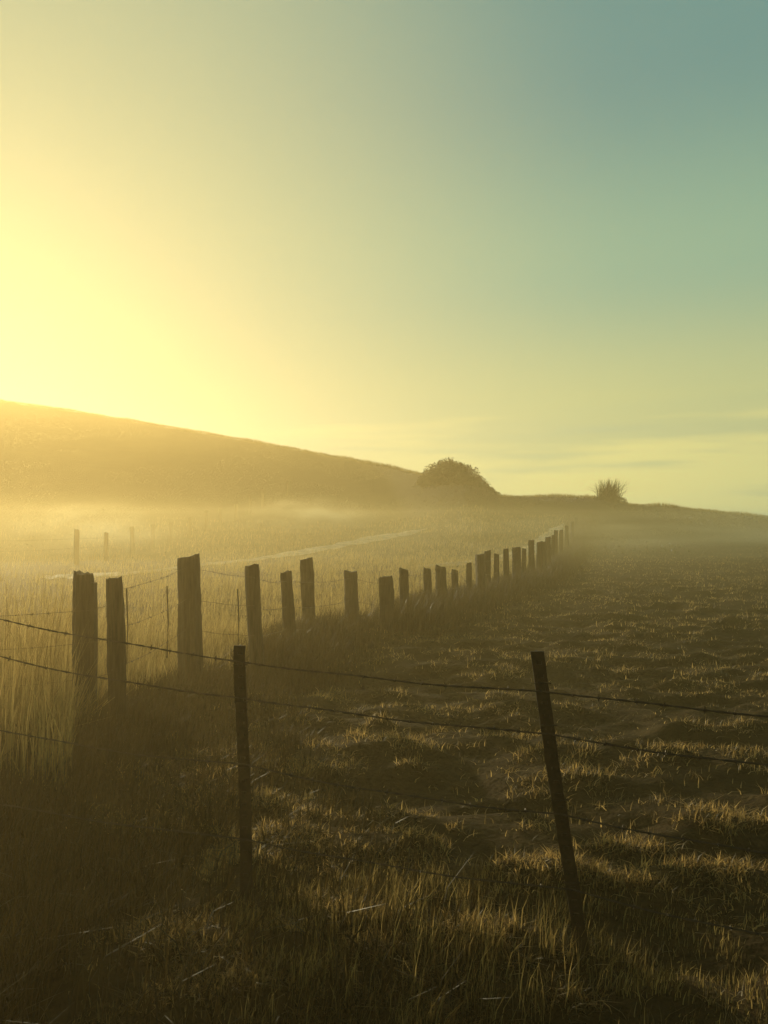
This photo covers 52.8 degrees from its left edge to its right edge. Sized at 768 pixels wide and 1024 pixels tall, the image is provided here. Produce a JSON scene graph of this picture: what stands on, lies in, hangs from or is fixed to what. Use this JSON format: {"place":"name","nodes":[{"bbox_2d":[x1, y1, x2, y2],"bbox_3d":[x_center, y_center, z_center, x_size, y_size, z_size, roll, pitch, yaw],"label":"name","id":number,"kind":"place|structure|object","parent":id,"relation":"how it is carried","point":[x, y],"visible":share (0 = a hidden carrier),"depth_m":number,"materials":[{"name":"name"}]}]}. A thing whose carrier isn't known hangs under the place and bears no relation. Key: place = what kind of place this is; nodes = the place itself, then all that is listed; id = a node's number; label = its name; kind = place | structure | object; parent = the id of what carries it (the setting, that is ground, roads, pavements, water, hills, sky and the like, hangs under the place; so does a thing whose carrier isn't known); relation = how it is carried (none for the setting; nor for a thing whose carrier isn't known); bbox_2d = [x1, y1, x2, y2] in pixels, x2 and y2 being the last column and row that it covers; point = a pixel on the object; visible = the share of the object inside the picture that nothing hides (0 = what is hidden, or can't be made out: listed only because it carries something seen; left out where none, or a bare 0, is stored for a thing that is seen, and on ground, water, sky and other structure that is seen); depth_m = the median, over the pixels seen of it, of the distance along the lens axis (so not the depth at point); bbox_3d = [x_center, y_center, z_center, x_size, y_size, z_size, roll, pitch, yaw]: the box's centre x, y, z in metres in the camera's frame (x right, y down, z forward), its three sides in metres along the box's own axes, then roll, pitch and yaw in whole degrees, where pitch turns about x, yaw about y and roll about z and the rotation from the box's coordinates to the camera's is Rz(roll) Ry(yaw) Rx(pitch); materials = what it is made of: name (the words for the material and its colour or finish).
{"place":"outdoors","nodes":[
{"label":"outdoors","id":0,"kind":"place"},
{"bbox_2d":[42,527,427,578],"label":"dirt track","id":1,"kind":"structure","parent":0,"point":[338,545],"depth_m":43.13,"materials":[{"name":"brown soil"}]},
{"bbox_2d":[0,401,767,1023],"bbox_3d":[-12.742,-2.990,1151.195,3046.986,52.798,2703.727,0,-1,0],"label":"ground","id":2,"kind":"structure","parent":0,"point":[70,477],"depth_m":8.11,"materials":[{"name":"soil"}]},
{"bbox_2d":[0,552,105,792],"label":"tall dry stalks","id":3,"kind":"object","parent":2,"relation":"on","point":[61,658],"visible":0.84,"depth_m":5.70,"materials":[{"name":"beige plant"}]},
{"bbox_2d":[0,480,288,564],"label":"hill fence","id":4,"kind":"object","parent":2,"relation":"on","point":[105,537],"visible":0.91,"depth_m":42.99,"materials":[{"name":"brown wood"}]},
{"bbox_2d":[0,662,522,1023],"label":"weeds","id":5,"kind":"object","parent":2,"relation":"on","point":[66,923],"visible":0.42,"depth_m":3.76,"materials":[{"name":"green plant"}]},
{"bbox_2d":[0,503,570,741],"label":"dry meadow grass","id":6,"kind":"structure","parent":2,"relation":"on","point":[155,660],"depth_m":18.82,"materials":[{"name":"yellow plant"}]},
{"bbox_2d":[2,517,577,721],"bbox_3d":[5.512,1.288,29.350,2.575,2.515,50.880,0,-1,21],"label":"wooden post fence","id":7,"kind":"object","parent":2,"relation":"on","point":[84,611],"visible":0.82,"depth_m":8.04,"materials":[{"name":"brown wood"}]},
{"bbox_2d":[0,511,603,868],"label":"fence verge grass","id":8,"kind":"structure","parent":2,"relation":"on","point":[314,644],"depth_m":8.23,"materials":[{"name":"plant"}]},
{"bbox_2d":[0,619,767,959],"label":"barbed wire fence","id":9,"kind":"object","parent":2,"relation":"on","point":[552,767],"visible":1,"depth_m":3.19,"materials":[{"name":"metal"}]},
{"bbox_2d":[0,413,767,553],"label":"hill grass","id":10,"kind":"structure","parent":2,"relation":"on","point":[441,536],"depth_m":62.05,"materials":[{"name":"plant"}]},
{"bbox_2d":[0,399,767,517],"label":"ridge grass","id":11,"kind":"structure","parent":2,"relation":"on","point":[666,505],"depth_m":106.38,"materials":[{"name":"plant"}]},
{"bbox_2d":[412,457,502,497],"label":"shrub","id":12,"kind":"object","parent":2,"relation":"on","point":[453,472],"visible":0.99,"depth_m":74.78,"materials":[{"name":"green plant"}]},
{"bbox_2d":[590,477,629,503],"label":"shrub","id":13,"kind":"object","parent":2,"relation":"on","point":[608,492],"visible":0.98,"depth_m":75.59,"materials":[{"name":"green plant"}]},
{"bbox_2d":[0,0,767,516],"label":"sky","id":14,"kind":"structure","parent":0,"point":[524,243],"materials":[{"name":"yellow"}]},
{"bbox_2d":[131,845,767,1023],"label":"foreground grass","id":15,"kind":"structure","parent":0,"point":[427,948],"depth_m":3.10,"materials":[{"name":"plant"}]},
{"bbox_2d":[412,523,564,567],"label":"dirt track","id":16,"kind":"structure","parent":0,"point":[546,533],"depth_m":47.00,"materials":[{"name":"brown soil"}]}
]}

